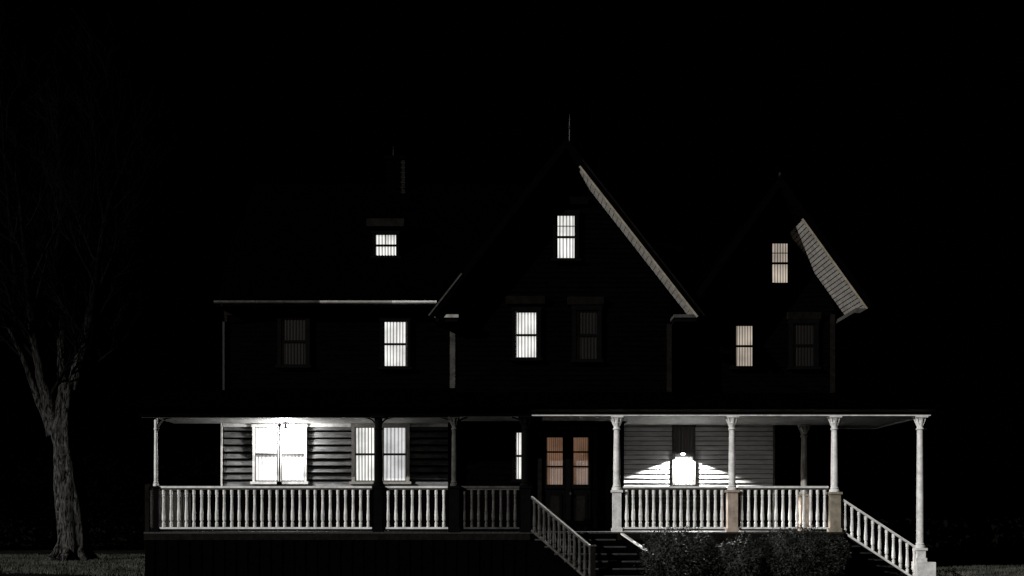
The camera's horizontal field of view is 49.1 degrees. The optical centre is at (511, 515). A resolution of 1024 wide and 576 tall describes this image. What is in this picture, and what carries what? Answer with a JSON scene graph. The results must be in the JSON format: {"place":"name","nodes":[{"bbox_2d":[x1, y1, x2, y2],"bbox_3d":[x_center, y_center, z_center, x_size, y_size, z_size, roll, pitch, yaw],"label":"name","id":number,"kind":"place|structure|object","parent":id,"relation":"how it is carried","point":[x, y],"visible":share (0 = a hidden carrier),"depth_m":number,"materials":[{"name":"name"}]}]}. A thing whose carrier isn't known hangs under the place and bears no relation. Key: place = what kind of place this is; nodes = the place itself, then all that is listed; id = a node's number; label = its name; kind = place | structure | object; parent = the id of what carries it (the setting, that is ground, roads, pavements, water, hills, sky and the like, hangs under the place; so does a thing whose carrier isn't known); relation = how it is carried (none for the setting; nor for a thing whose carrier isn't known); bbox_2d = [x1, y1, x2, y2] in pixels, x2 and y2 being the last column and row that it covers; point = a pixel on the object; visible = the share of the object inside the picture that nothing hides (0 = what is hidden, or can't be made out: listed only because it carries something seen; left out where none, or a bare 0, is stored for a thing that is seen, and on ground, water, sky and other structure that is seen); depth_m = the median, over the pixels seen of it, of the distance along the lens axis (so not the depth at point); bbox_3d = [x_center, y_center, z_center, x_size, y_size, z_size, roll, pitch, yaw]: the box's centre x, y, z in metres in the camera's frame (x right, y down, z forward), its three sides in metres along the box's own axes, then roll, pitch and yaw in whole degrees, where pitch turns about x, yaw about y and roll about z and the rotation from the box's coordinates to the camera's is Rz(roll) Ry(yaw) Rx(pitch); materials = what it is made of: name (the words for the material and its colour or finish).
{"place":"outdoors","nodes":[
{"label":"outdoors","id":0,"kind":"place"},
{"bbox_2d":[224,427,447,485],"bbox_3d":[-4.809,-1.650,30.574,6.119,1.740,0.053,0,0,0],"label":"porch siding","id":1,"kind":"object","parent":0,"point":[341,455],"visible":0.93,"depth_m":30.58,"materials":[{"name":"grey wood"}]},
{"bbox_2d":[256,428,692,483],"bbox_3d":[-0.980,-1.642,30.695,12.039,1.556,0.212,0,0,-3],"label":"bright window","id":2,"kind":"structure","parent":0,"point":[293,465],"depth_m":30.52,"materials":[{"name":"white glass"}]},
{"bbox_2d":[0,553,1023,575],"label":"grass","id":3,"kind":"structure","parent":0,"point":[1005,568],"depth_m":33.18,"materials":[{"name":"green plant"}]},
{"bbox_2d":[0,518,1023,575],"bbox_3d":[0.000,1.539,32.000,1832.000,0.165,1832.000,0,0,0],"label":"ground","id":4,"kind":"structure","parent":0,"point":[850,570],"depth_m":43.08,"materials":[{"name":"green plant"}]},
{"bbox_2d":[0,0,193,561],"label":"bare tree","id":5,"kind":"object","parent":4,"relation":"on","point":[59,405],"visible":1,"depth_m":36.71,"materials":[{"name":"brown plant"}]},
{"bbox_2d":[139,137,898,575],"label":"skirting and barge boards","id":6,"kind":"object","parent":4,"relation":"on","point":[531,557],"visible":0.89,"depth_m":28.03,"materials":[{"name":"black paint"}]},
{"bbox_2d":[158,416,912,424],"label":"porch ceiling","id":7,"kind":"structure","parent":6,"relation":"attached to","point":[751,420],"depth_m":29.55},
{"bbox_2d":[281,422,290,437],"bbox_3d":[-6.085,-2.310,30.100,0.280,0.420,0.276,0,0,0],"label":"porch lamp","id":8,"kind":"object","parent":7,"relation":"hanging from","point":[285,432],"visible":1,"depth_m":30.02,"materials":[{"name":"white glass"}]},
{"bbox_2d":[225,230,833,533],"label":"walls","id":9,"kind":"structure","parent":4,"relation":"on","point":[673,337],"depth_m":30.74,"materials":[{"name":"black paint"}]},
{"bbox_2d":[224,163,833,530],"bbox_3d":[0.531,-4.500,30.693,16.799,9.800,1.854,0,0,0],"label":"dark siding","id":10,"kind":"object","parent":9,"relation":"attached to","point":[615,271],"visible":0.69,"depth_m":30.57,"materials":[{"name":"black paint"}]},
{"bbox_2d":[125,148,942,422],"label":"roof","id":11,"kind":"structure","parent":9,"relation":"on","point":[301,242],"depth_m":31.05,"materials":[{"name":"black"}]},
{"bbox_2d":[384,155,407,192],"bbox_3d":[-3.559,-9.984,34.450,0.671,1.968,0.820,0,0,0],"label":"chimney","id":12,"kind":"object","parent":11,"relation":"on","point":[393,173],"visible":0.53,"depth_m":34.10,"materials":[{"name":"brick"}]},
{"bbox_2d":[401,159,406,192],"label":"chimney corner bricks","id":13,"kind":"object","parent":12,"relation":"attached to","point":[404,175],"visible":0.59,"depth_m":34.10,"materials":[{"name":"black brick"}]},
{"bbox_2d":[221,114,781,494],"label":"finials and downpipe","id":14,"kind":"object","parent":11,"relation":"attached to","point":[569,128],"visible":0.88,"depth_m":30.48,"materials":[{"name":"black metal"}]},
{"bbox_2d":[579,166,866,531],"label":"house trim","id":15,"kind":"structure","parent":11,"relation":"attached to","point":[834,511],"depth_m":28.99,"materials":[{"name":"beige paint"}]},
{"bbox_2d":[624,425,772,487],"bbox_3d":[5.111,-1.650,31.088,4.262,1.740,0.024,0,0,0],"label":"white porch siding","id":16,"kind":"object","parent":9,"relation":"attached to","point":[698,455],"visible":0.57,"depth_m":31.09,"materials":[{"name":"paint"}]},
{"bbox_2d":[675,427,692,453],"bbox_3d":[4.764,-2.078,31.045,0.532,0.808,0.024,0,0,0],"label":"shade window","id":17,"kind":"structure","parent":16,"relation":"in","point":[684,439],"depth_m":31.04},
{"bbox_2d":[144,160,926,575],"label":"trim","id":18,"kind":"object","parent":4,"relation":"on","point":[510,300],"depth_m":29.63,"materials":[{"name":"black wood"}]},
{"bbox_2d":[144,530,843,533],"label":"porch floor","id":19,"kind":"structure","parent":18,"relation":"attached to","point":[441,532],"depth_m":27.97,"materials":[{"name":"grey wood"}]},
{"bbox_2d":[151,197,820,531],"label":"dark trim","id":20,"kind":"structure","parent":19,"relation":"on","point":[565,488],"depth_m":29.70,"materials":[{"name":"paint"}]},
{"bbox_2d":[724,490,810,531],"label":"column pedestals","id":21,"kind":"object","parent":19,"relation":"on","point":[731,510],"depth_m":27.98,"materials":[{"name":"paint"}]},
{"bbox_2d":[320,169,883,493],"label":"soffit boards","id":22,"kind":"object","parent":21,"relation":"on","point":[803,429],"visible":0.88,"depth_m":30.25,"materials":[{"name":"paint"}]},
{"bbox_2d":[356,216,573,479],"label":"white window","id":23,"kind":"structure","parent":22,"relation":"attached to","point":[395,333],"depth_m":30.51,"materials":[{"name":"white glass"}]},
{"bbox_2d":[142,243,935,575],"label":"grey trim","id":24,"kind":"structure","parent":4,"relation":"on","point":[550,539],"depth_m":28.07,"materials":[{"name":"paint"}]},
{"bbox_2d":[153,300,935,575],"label":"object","id":25,"kind":"object","parent":4,"relation":"on","point":[921,565],"depth_m":28.07,"materials":[{"name":"paint"}]},
{"bbox_2d":[632,520,726,575],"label":"shrub","id":26,"kind":"object","parent":4,"relation":"on","point":[667,548],"visible":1,"depth_m":26.45,"materials":[{"name":"green plant"}]},
{"bbox_2d":[535,538,903,575],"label":"stair treads","id":27,"kind":"object","parent":4,"relation":"on","point":[876,559],"visible":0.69,"depth_m":27.54,"materials":[{"name":"grey wood"}]},
{"bbox_2d":[708,531,780,575],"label":"shrub","id":28,"kind":"object","parent":4,"relation":"on","point":[739,559],"visible":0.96,"depth_m":26.39,"materials":[{"name":"green plant"}]},
{"bbox_2d":[758,523,851,575],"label":"shrub","id":29,"kind":"object","parent":4,"relation":"on","point":[788,550],"visible":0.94,"depth_m":26.42,"materials":[{"name":"green plant"}]},
{"bbox_2d":[0,0,1023,517],"label":"sky","id":30,"kind":"structure","parent":0,"point":[897,126],"materials":[{"name":"black"}]},
{"bbox_2d":[282,311,813,365],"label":"dim window","id":31,"kind":"structure","parent":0,"point":[293,329],"depth_m":30.51,"materials":[{"name":"black glass"}]},
{"bbox_2d":[547,438,587,483],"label":"door glass panes","id":32,"kind":"structure","parent":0,"point":[554,475],"depth_m":29.75,"materials":[{"name":"brown glass"}]},
{"bbox_2d":[736,244,786,365],"bbox_3d":[6.913,-5.838,31.015,1.462,3.434,0.025,0,0,0],"label":"warm window","id":33,"kind":"structure","parent":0,"point":[744,333],"depth_m":31.01,"materials":[{"name":"white glass"}]}
]}

